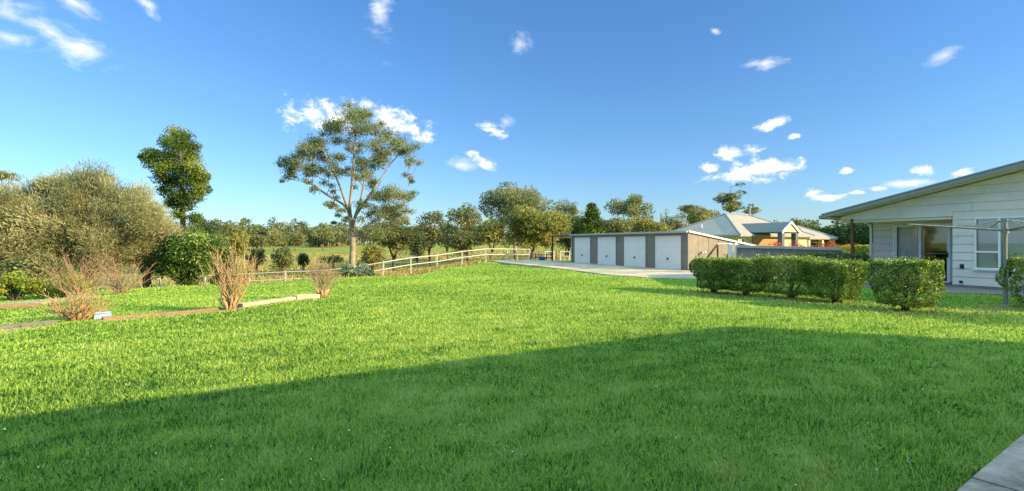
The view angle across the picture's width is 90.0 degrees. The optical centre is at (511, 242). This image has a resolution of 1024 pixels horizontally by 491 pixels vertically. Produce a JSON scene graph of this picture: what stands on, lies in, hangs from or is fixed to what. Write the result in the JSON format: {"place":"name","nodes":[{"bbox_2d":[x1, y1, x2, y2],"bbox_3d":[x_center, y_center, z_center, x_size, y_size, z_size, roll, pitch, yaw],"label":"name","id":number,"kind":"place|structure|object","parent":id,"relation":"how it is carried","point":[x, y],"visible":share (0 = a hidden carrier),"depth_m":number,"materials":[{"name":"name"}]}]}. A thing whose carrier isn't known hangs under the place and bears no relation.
{"place":"outdoors","nodes":[
{"label":"outdoors","id":0,"kind":"place"},
{"bbox_2d":[3,250,570,289],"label":"dry grass","id":1,"kind":"structure","parent":0,"point":[407,272],"depth_m":54.36,"materials":[{"name":"beige plant"}]},
{"bbox_2d":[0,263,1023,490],"bbox_3d":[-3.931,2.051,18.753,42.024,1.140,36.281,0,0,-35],"label":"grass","id":2,"kind":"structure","parent":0,"point":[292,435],"depth_m":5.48,"materials":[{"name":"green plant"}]},
{"bbox_2d":[0,242,1023,490],"bbox_3d":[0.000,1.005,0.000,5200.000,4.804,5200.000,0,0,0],"label":"ground","id":3,"kind":"structure","parent":0,"point":[342,248],"depth_m":7.72,"materials":[{"name":"green plant"}]},
{"bbox_2d":[0,170,26,185],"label":"distant tree","id":4,"kind":"object","parent":3,"relation":"on","point":[8,175],"visible":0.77,"depth_m":59.84,"materials":[{"name":"green plant"}]},
{"bbox_2d":[0,303,40,308],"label":"timber sleeper","id":5,"kind":"object","parent":3,"relation":"on","point":[10,306],"visible":0.58,"depth_m":14.61,"materials":[{"name":"brown wood"}]},
{"bbox_2d":[0,270,44,300],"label":"garden bush","id":6,"kind":"object","parent":3,"relation":"on","point":[14,283],"visible":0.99,"depth_m":19.84,"materials":[{"name":"green plant"}]},
{"bbox_2d":[0,325,56,332],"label":"sand strip","id":7,"kind":"object","parent":3,"relation":"on","point":[6,331],"visible":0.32,"depth_m":9.72,"materials":[{"name":"sand"}]},
{"bbox_2d":[0,320,57,329],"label":"timber sleeper","id":8,"kind":"object","parent":3,"relation":"on","point":[10,326],"visible":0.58,"depth_m":9.97,"materials":[{"name":"brown wood"}]},
{"bbox_2d":[0,175,64,295],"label":"she oak","id":9,"kind":"object","parent":3,"relation":"on","point":[9,196],"visible":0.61,"depth_m":24.55,"materials":[{"name":"green plant"}]},
{"bbox_2d":[0,298,68,304],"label":"sand bed","id":10,"kind":"object","parent":3,"relation":"on","point":[34,301],"visible":0.23,"depth_m":16.00,"materials":[{"name":"beige sand"}]},
{"bbox_2d":[0,251,78,294],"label":"garden bush","id":11,"kind":"object","parent":3,"relation":"on","point":[30,264],"visible":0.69,"depth_m":22.61,"materials":[{"name":"green plant"}]},
{"bbox_2d":[27,275,97,298],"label":"garden bush","id":12,"kind":"object","parent":3,"relation":"on","point":[50,289],"visible":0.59,"depth_m":20.08,"materials":[{"name":"green plant"}]},
{"bbox_2d":[21,241,121,294],"bbox_3d":[-16.463,0.994,19.321,3.009,2.400,2.429,0,0,0],"label":"bare shrub","id":13,"kind":"object","parent":3,"relation":"on","point":[73,275],"visible":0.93,"depth_m":19.32,"materials":[{"name":"brown plant"}]},
{"bbox_2d":[30,281,117,320],"bbox_3d":[-9.581,1.298,11.267,1.575,1.003,1.399,0,0,14],"label":"bare shrub","id":14,"kind":"object","parent":3,"relation":"on","point":[83,314],"visible":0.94,"depth_m":11.21,"materials":[{"name":"brown plant"}]},
{"bbox_2d":[65,294,96,297],"bbox_3d":[-15.804,2.028,18.800,0.200,0.286,0.898,0,0,27],"label":"timber sleeper","id":15,"kind":"object","parent":3,"relation":"on","point":[82,295],"visible":0.25,"depth_m":18.75,"materials":[{"name":"brown wood"}]},
{"bbox_2d":[0,158,182,289],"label":"she oak","id":16,"kind":"object","parent":3,"relation":"on","point":[89,205],"visible":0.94,"depth_m":25.80,"materials":[{"name":"green plant"}]},
{"bbox_2d":[94,311,111,319],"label":"plastic block","id":17,"kind":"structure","parent":3,"relation":"on","point":[98,315],"depth_m":11.37,"materials":[{"name":"white plastic"}]},
{"bbox_2d":[84,255,155,293],"bbox_3d":[-16.782,1.397,21.982,2.051,1.809,2.620,0,0,40],"label":"bare shrub","id":18,"kind":"object","parent":3,"relation":"on","point":[117,280],"visible":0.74,"depth_m":21.94,"materials":[{"name":"brown plant"}]},
{"bbox_2d":[101,313,159,319],"bbox_3d":[-8.583,1.727,11.550,0.160,0.230,1.046,0,0,40],"label":"timber sleeper","id":19,"kind":"object","parent":3,"relation":"on","point":[126,316],"visible":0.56,"depth_m":11.46,"materials":[{"name":"brown wood"}]},
{"bbox_2d":[116,215,184,287],"bbox_3d":[-20.532,0.272,28.986,4.040,5.582,2.747,0,0,0],"label":"she oak","id":20,"kind":"object","parent":3,"relation":"on","point":[145,260],"visible":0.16,"depth_m":28.66,"materials":[{"name":"green plant"}]},
{"bbox_2d":[137,124,212,285],"bbox_3d":[-23.742,-2.613,36.050,6.908,12.025,3.562,0,0,29],"label":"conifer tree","id":21,"kind":"object","parent":3,"relation":"on","point":[181,145],"visible":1,"depth_m":35.23,"materials":[{"name":"plant"}]},
{"bbox_2d":[143,225,228,285],"bbox_3d":[-17.945,0.867,28.447,4.021,3.757,3.516,0,0,0],"label":"camellia bush","id":22,"kind":"object","parent":3,"relation":"on","point":[178,263],"visible":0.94,"depth_m":27.74,"materials":[{"name":"green plant"}]},
{"bbox_2d":[160,307,220,314],"bbox_3d":[-7.744,1.720,12.365,1.250,0.245,0.160,0,0,-38],"label":"timber sleeper","id":23,"kind":"object","parent":3,"relation":"on","point":[190,311],"visible":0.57,"depth_m":12.30,"materials":[{"name":"brown wood"}]},
{"bbox_2d":[178,219,221,269],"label":"distant tree","id":24,"kind":"object","parent":3,"relation":"on","point":[206,227],"visible":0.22,"depth_m":47.53,"materials":[{"name":"green plant"}]},
{"bbox_2d":[99,298,316,320],"bbox_3d":[-7.129,1.698,12.692,0.578,0.245,4.965,0,0,43],"label":"sand strip","id":25,"kind":"object","parent":3,"relation":"on","point":[199,312],"visible":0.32,"depth_m":12.27,"materials":[{"name":"sand"}]},
{"bbox_2d":[204,230,241,284],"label":"camellia bush","id":26,"kind":"object","parent":3,"relation":"on","point":[222,266],"visible":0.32,"depth_m":29.87,"materials":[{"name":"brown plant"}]},
{"bbox_2d":[192,235,265,309],"bbox_3d":[-6.996,0.741,12.846,1.805,1.993,1.428,0,0,0],"label":"bare shrub","id":27,"kind":"object","parent":3,"relation":"on","point":[231,300],"visible":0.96,"depth_m":12.70,"materials":[{"name":"brown plant"}]},
{"bbox_2d":[220,227,251,263],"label":"distant tree","id":28,"kind":"object","parent":3,"relation":"on","point":[232,234],"visible":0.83,"depth_m":59.56,"materials":[{"name":"green plant"}]},
{"bbox_2d":[236,299,270,307],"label":"stone block","id":29,"kind":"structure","parent":3,"relation":"on","point":[254,303],"depth_m":13.24,"materials":[{"name":"stone"}]},
{"bbox_2d":[243,245,266,272],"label":"paddock bush","id":30,"kind":"object","parent":3,"relation":"on","point":[260,253],"visible":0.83,"depth_m":51.85,"materials":[{"name":"green plant"}]},
{"bbox_2d":[248,234,268,246],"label":"distant tree","id":31,"kind":"object","parent":3,"relation":"on","point":[259,239],"visible":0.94,"depth_m":104.24,"materials":[{"name":"green plant"}]},
{"bbox_2d":[21,248,529,291],"bbox_3d":[-13.719,2.002,35.749,37.619,3.155,6.811,0,0,-26],"label":"rail fence","id":32,"kind":"object","parent":3,"relation":"on","point":[437,261],"visible":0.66,"depth_m":34.83,"materials":[{"name":"grey wood"}]},
{"bbox_2d":[266,229,284,250],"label":"distant tree","id":33,"kind":"object","parent":3,"relation":"on","point":[273,237],"visible":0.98,"depth_m":124.58,"materials":[{"name":"green plant"}]},
{"bbox_2d":[266,296,295,302],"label":"stone block","id":34,"kind":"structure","parent":3,"relation":"on","point":[290,298],"depth_m":13.95,"materials":[{"name":"stone"}]},
{"bbox_2d":[268,246,296,275],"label":"paddock bush","id":35,"kind":"object","parent":3,"relation":"on","point":[283,256],"visible":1,"depth_m":43.81,"materials":[{"name":"green plant"}]},
{"bbox_2d":[286,230,307,250],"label":"distant tree","id":36,"kind":"object","parent":3,"relation":"on","point":[297,239],"visible":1,"depth_m":119.28,"materials":[{"name":"green plant"}]},
{"bbox_2d":[297,252,309,274],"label":"paddock bush","id":37,"kind":"object","parent":3,"relation":"on","point":[302,258],"visible":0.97,"depth_m":49.80,"materials":[{"name":"green plant"}]},
{"bbox_2d":[292,294,319,299],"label":"stone block","id":38,"kind":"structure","parent":3,"relation":"on","point":[302,296],"depth_m":14.45,"materials":[{"name":"stone"}]},
{"bbox_2d":[303,251,342,297],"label":"bare shrub","id":39,"kind":"object","parent":3,"relation":"on","point":[322,292],"visible":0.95,"depth_m":15.01,"materials":[{"name":"brown plant"}]},
{"bbox_2d":[309,226,336,249],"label":"distant tree","id":40,"kind":"object","parent":3,"relation":"on","point":[325,235],"visible":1,"depth_m":129.42,"materials":[{"name":"green plant"}]},
{"bbox_2d":[318,254,343,266],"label":"paddock bush","id":41,"kind":"object","parent":3,"relation":"on","point":[334,260],"visible":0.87,"depth_m":59.55,"materials":[{"name":"green plant"}]},
{"bbox_2d":[273,99,425,267],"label":"gum tree","id":42,"kind":"object","parent":3,"relation":"on","point":[313,146],"visible":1,"depth_m":44.17,"materials":[{"name":"green plant"}]},
{"bbox_2d":[340,263,375,277],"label":"silver bush","id":43,"kind":"object","parent":3,"relation":"on","point":[362,269],"visible":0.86,"depth_m":32.21,"materials":[{"name":"grey plant"}]},
{"bbox_2d":[359,241,385,271],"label":"paddock bush","id":44,"kind":"object","parent":3,"relation":"on","point":[372,253],"visible":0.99,"depth_m":46.71,"materials":[{"name":"green plant"}]},
{"bbox_2d":[369,222,427,270],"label":"paddock tree","id":45,"kind":"object","parent":3,"relation":"on","point":[396,240],"visible":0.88,"depth_m":51.43,"materials":[{"name":"green plant"}]},
{"bbox_2d":[408,247,425,259],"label":"paddock bush","id":46,"kind":"object","parent":3,"relation":"on","point":[418,254],"visible":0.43,"depth_m":69.89,"materials":[{"name":"green plant"}]},
{"bbox_2d":[406,224,430,262],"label":"paddock tree","id":47,"kind":"object","parent":3,"relation":"on","point":[416,251],"visible":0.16,"depth_m":61.29,"materials":[{"name":"green plant"}]},
{"bbox_2d":[414,210,446,266],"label":"paddock tree","id":48,"kind":"object","parent":3,"relation":"on","point":[426,228],"visible":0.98,"depth_m":54.62,"materials":[{"name":"green plant"}]},
{"bbox_2d":[434,219,462,258],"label":"paddock tree","id":49,"kind":"object","parent":3,"relation":"on","point":[447,227],"visible":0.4,"depth_m":65.46,"materials":[{"name":"green plant"}]},
{"bbox_2d":[358,250,556,270],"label":"fence","id":50,"kind":"object","parent":3,"relation":"on","point":[489,256],"visible":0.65,"depth_m":51.96,"materials":[{"name":"grey wood"}]},
{"bbox_2d":[441,229,483,261],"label":"paddock tree","id":51,"kind":"object","parent":3,"relation":"on","point":[460,241],"visible":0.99,"depth_m":54.45,"materials":[{"name":"green plant"}]},
{"bbox_2d":[446,202,482,260],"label":"paddock tree","id":52,"kind":"object","parent":3,"relation":"on","point":[466,216],"visible":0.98,"depth_m":57.39,"materials":[{"name":"green plant"}]},
{"bbox_2d":[2,317,964,484],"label":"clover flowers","id":53,"kind":"object","parent":3,"relation":"on","point":[482,414],"visible":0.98,"depth_m":4.25,"materials":[{"name":"white plant"}]},
{"bbox_2d":[471,217,513,258],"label":"paddock tree","id":54,"kind":"object","parent":3,"relation":"on","point":[488,231],"visible":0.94,"depth_m":55.26,"materials":[{"name":"green plant"}]},
{"bbox_2d":[124,210,867,247],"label":"wood","id":55,"kind":"object","parent":3,"relation":"on","point":[341,236],"visible":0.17,"depth_m":187.48,"materials":[{"name":"green plant"}]},
{"bbox_2d":[478,181,559,258],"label":"paddock tree","id":56,"kind":"object","parent":3,"relation":"on","point":[513,197],"visible":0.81,"depth_m":62.58,"materials":[{"name":"green plant"}]},
{"bbox_2d":[502,204,571,258],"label":"paddock tree","id":57,"kind":"object","parent":3,"relation":"on","point":[527,225],"visible":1,"depth_m":55.51,"materials":[{"name":"green plant"}]},
{"bbox_2d":[530,254,551,259],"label":"yard fence","id":58,"kind":"object","parent":3,"relation":"on","point":[535,257],"visible":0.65,"depth_m":46.08,"materials":[{"name":"wood"}]},
{"bbox_2d":[540,223,572,257],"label":"paddock tree","id":59,"kind":"object","parent":3,"relation":"on","point":[567,231],"visible":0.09,"depth_m":59.82,"materials":[{"name":"green plant"}]},
{"bbox_2d":[554,198,578,255],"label":"paddock tree","id":60,"kind":"object","parent":3,"relation":"on","point":[572,209],"visible":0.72,"depth_m":79.25,"materials":[{"name":"green plant"}]},
{"bbox_2d":[556,213,587,255],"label":"paddock tree","id":61,"kind":"object","parent":3,"relation":"on","point":[575,220],"visible":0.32,"depth_m":64.68,"materials":[{"name":"green plant"}]},
{"bbox_2d":[565,202,607,246],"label":"pine tree","id":62,"kind":"object","parent":3,"relation":"on","point":[592,218],"visible":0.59,"depth_m":63.31,"materials":[{"name":"green plant"}]},
{"bbox_2d":[596,217,633,232],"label":"paddock tree","id":63,"kind":"object","parent":3,"relation":"on","point":[618,225],"visible":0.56,"depth_m":62.78,"materials":[{"name":"green plant"}]},
{"bbox_2d":[603,193,655,227],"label":"paddock tree","id":64,"kind":"object","parent":3,"relation":"on","point":[631,205],"visible":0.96,"depth_m":75.42,"materials":[{"name":"green plant"}]},
{"bbox_2d":[625,215,642,231],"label":"paddock tree","id":65,"kind":"object","parent":3,"relation":"on","point":[631,221],"visible":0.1,"depth_m":69.04,"materials":[{"name":"green plant"}]},
{"bbox_2d":[551,230,753,269],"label":"storage shed","id":66,"kind":"structure","parent":3,"relation":"on","point":[677,250],"depth_m":32.42,"materials":[{"name":"grey metal"}]},
{"bbox_2d":[573,236,590,263],"bbox_3d":[5.459,0.555,39.844,0.085,2.090,2.558,0,0,-23],"label":"roller door","id":67,"kind":"structure","parent":66,"relation":"in","point":[582,245],"depth_m":39.84,"materials":[{"name":"metal"}]},
{"bbox_2d":[596,236,615,264],"bbox_3d":[6.764,0.555,36.766,0.085,2.090,2.459,0,0,-23],"label":"roller door","id":68,"kind":"structure","parent":66,"relation":"in","point":[605,245],"depth_m":36.76,"materials":[{"name":"metal"}]},
{"bbox_2d":[623,235,645,266],"bbox_3d":[8.057,0.555,33.716,0.085,2.090,2.515,0,0,-23],"label":"roller door","id":69,"kind":"structure","parent":66,"relation":"in","point":[634,247],"depth_m":33.72,"materials":[{"name":"metal"}]},
{"bbox_2d":[653,234,681,269],"bbox_3d":[9.329,0.555,30.714,0.085,2.090,2.504,0,0,-23],"label":"roller door","id":70,"kind":"structure","parent":66,"relation":"in","point":[667,249],"depth_m":30.73,"materials":[{"name":"metal"}]},
{"bbox_2d":[633,218,672,231],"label":"paddock tree","id":71,"kind":"object","parent":3,"relation":"on","point":[650,225],"visible":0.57,"depth_m":65.23,"materials":[{"name":"green plant"}]},
{"bbox_2d":[660,215,686,230],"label":"paddock tree","id":72,"kind":"object","parent":3,"relation":"on","point":[677,224],"visible":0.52,"depth_m":83.44,"materials":[{"name":"green plant"}]},
{"bbox_2d":[677,204,698,224],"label":"paddock tree","id":73,"kind":"object","parent":3,"relation":"on","point":[684,208],"visible":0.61,"depth_m":99.09,"materials":[{"name":"green plant"}]},
{"bbox_2d":[675,206,720,223],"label":"paddock tree","id":74,"kind":"object","parent":3,"relation":"on","point":[694,215],"visible":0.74,"depth_m":91.01,"materials":[{"name":"green plant"}]},
{"bbox_2d":[688,253,737,291],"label":"hedge","id":75,"kind":"object","parent":3,"relation":"on","point":[711,263],"visible":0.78,"depth_m":16.29,"materials":[{"name":"green plant"}]},
{"bbox_2d":[704,243,727,270],"bbox_3d":[10.627,0.838,26.710,1.245,1.623,0.110,0,0,10],"label":"gate","id":76,"kind":"object","parent":3,"relation":"on","point":[713,249],"visible":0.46,"depth_m":26.66,"materials":[{"name":"white metal"}]},
{"bbox_2d":[712,182,746,212],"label":"paddock tree","id":77,"kind":"object","parent":3,"relation":"on","point":[730,201],"visible":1,"depth_m":94.41,"materials":[{"name":"green plant"}]},
{"bbox_2d":[728,243,731,269],"bbox_3d":[11.296,0.850,26.500,0.180,1.700,0.180,0,0,0],"label":"gate post","id":78,"kind":"object","parent":3,"relation":"on","point":[729,249],"visible":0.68,"depth_m":26.43,"materials":[{"name":"white metal"}]},
{"bbox_2d":[734,243,737,256],"bbox_3d":[11.506,0.850,26.300,0.180,1.700,0.180,0,0,0],"label":"gate post","id":79,"kind":"object","parent":3,"relation":"on","point":[735,249],"visible":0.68,"depth_m":26.23,"materials":[{"name":"white paint"}]},
{"bbox_2d":[716,253,776,295],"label":"hedge","id":80,"kind":"object","parent":3,"relation":"on","point":[747,275],"visible":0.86,"depth_m":15.38,"materials":[{"name":"green plant"}]},
{"bbox_2d":[739,203,762,214],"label":"paddock tree","id":81,"kind":"object","parent":3,"relation":"on","point":[753,210],"visible":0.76,"depth_m":94.47,"materials":[{"name":"green plant"}]},
{"bbox_2d":[672,206,837,254],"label":"brick house","id":82,"kind":"structure","parent":3,"relation":"on","point":[749,228],"depth_m":49.52,"materials":[{"name":"white paint"}]},
{"bbox_2d":[810,242,818,246],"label":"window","id":83,"kind":"structure","parent":82,"relation":"in","point":[811,243],"depth_m":57.92,"materials":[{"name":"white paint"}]},
{"bbox_2d":[768,240,798,248],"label":"flowering bush","id":84,"kind":"object","parent":3,"relation":"on","point":[779,243],"visible":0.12,"depth_m":40.05,"materials":[{"name":"red plant"}]},
{"bbox_2d":[737,245,841,273],"bbox_3d":[13.638,0.900,25.383,4.579,1.600,0.420,0,0,23],"label":"panel fence","id":85,"kind":"object","parent":3,"relation":"on","point":[747,250],"visible":0.41,"depth_m":25.42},
{"bbox_2d":[753,253,826,298],"bbox_3d":[8.085,0.968,14.926,1.408,1.411,1.702,0,0,-24],"label":"hedge","id":86,"kind":"object","parent":3,"relation":"on","point":[793,276],"visible":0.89,"depth_m":14.63,"materials":[{"name":"green plant"}]},
{"bbox_2d":[789,217,803,226],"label":"paddock tree","id":87,"kind":"object","parent":3,"relation":"on","point":[797,222],"visible":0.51,"depth_m":91.41,"materials":[{"name":"green plant"}]},
{"bbox_2d":[806,225,820,229],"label":"screen tree","id":88,"kind":"object","parent":3,"relation":"on","point":[814,228],"visible":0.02,"depth_m":66.05,"materials":[{"name":"green plant"}]},
{"bbox_2d":[795,242,844,251],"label":"flowering bush","id":89,"kind":"object","parent":3,"relation":"on","point":[819,246],"visible":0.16,"depth_m":43.95,"materials":[{"name":"red plant"}]},
{"bbox_2d":[816,222,849,252],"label":"screen tree","id":90,"kind":"object","parent":3,"relation":"on","point":[837,230],"visible":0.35,"depth_m":61.09,"materials":[{"name":"green plant"}]},
{"bbox_2d":[793,250,875,282],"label":"hedge","id":91,"kind":"object","parent":3,"relation":"on","point":[863,257],"visible":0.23,"depth_m":19.13,"materials":[{"name":"green plant"}]},
{"bbox_2d":[648,287,1023,319],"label":"leaf litter","id":92,"kind":"object","parent":3,"relation":"on","point":[801,301],"visible":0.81,"depth_m":13.00,"materials":[{"name":"brown plant"}]},
{"bbox_2d":[817,240,857,252],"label":"flowering bush","id":93,"kind":"object","parent":3,"relation":"on","point":[830,242],"visible":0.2,"depth_m":46.00,"materials":[{"name":"red plant"}]},
{"bbox_2d":[803,255,872,302],"bbox_3d":[8.747,0.991,13.805,1.256,1.359,1.354,0,0,-24],"label":"hedge","id":94,"kind":"object","parent":3,"relation":"on","point":[834,273],"visible":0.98,"depth_m":13.51,"materials":[{"name":"green plant"}]},
{"bbox_2d":[834,244,872,272],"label":"hedge","id":95,"kind":"object","parent":3,"relation":"on","point":[861,248],"visible":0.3,"depth_m":27.01,"materials":[{"name":"green plant"}]},
{"bbox_2d":[839,222,872,255],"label":"screen tree","id":96,"kind":"object","parent":3,"relation":"on","point":[861,233],"visible":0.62,"depth_m":57.11,"materials":[{"name":"green plant"}]},
{"bbox_2d":[866,253,945,311],"bbox_3d":[9.272,0.957,12.035,1.226,1.423,1.304,0,0,-24],"label":"hedge","id":97,"kind":"object","parent":3,"relation":"on","point":[920,284],"visible":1,"depth_m":11.79,"materials":[{"name":"green plant"}]},
{"bbox_2d":[819,160,1023,290],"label":"weatherboard house","id":98,"kind":"structure","parent":3,"relation":"on","point":[972,258],"depth_m":18.06,"materials":[{"name":"white paint"}]},
{"bbox_2d":[893,224,951,282],"bbox_3d":[16.334,0.400,20.408,0.212,2.240,2.020,0,0,-22],"label":"sliding door","id":99,"kind":"structure","parent":98,"relation":"in","point":[908,240],"depth_m":20.78,"materials":[{"name":"white paint"}]},
{"bbox_2d":[972,216,1023,270],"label":"window","id":100,"kind":"structure","parent":98,"relation":"in","point":[1015,238],"depth_m":17.11,"materials":[{"name":"white paint"}]},
{"bbox_2d":[908,219,1023,306],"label":"clothes line","id":101,"kind":"object","parent":3,"relation":"on","point":[1005,229],"visible":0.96,"depth_m":12.88,"materials":[{"name":"metal"}]},
{"bbox_2d":[995,251,1023,302],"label":"hedge","id":102,"kind":"object","parent":3,"relation":"on","point":[1019,268],"visible":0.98,"depth_m":12.83,"materials":[{"name":"green plant"}]},
{"bbox_2d":[0,0,1023,242],"label":"sky","id":103,"kind":"structure","parent":0,"point":[818,107],"materials":[{"name":"blue"}]},
{"bbox_2d":[492,260,784,278],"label":"driveway","id":104,"kind":"structure","parent":0,"point":[628,271],"depth_m":29.98,"materials":[{"name":"concrete"}]},
{"bbox_2d":[856,278,1023,296],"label":"paving","id":105,"kind":"structure","parent":0,"point":[951,289],"depth_m":16.69,"materials":[{"name":"grey concrete"}]},
{"bbox_2d":[957,478,1013,490],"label":"path","id":106,"kind":"structure","parent":0,"point":[971,484],"depth_m":3.23,"materials":[{"name":"concrete"}]},
{"bbox_2d":[972,434,1023,490],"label":"path","id":107,"kind":"structure","parent":0,"point":[1005,468],"depth_m":3.48,"materials":[{"name":"concrete"}]}
]}

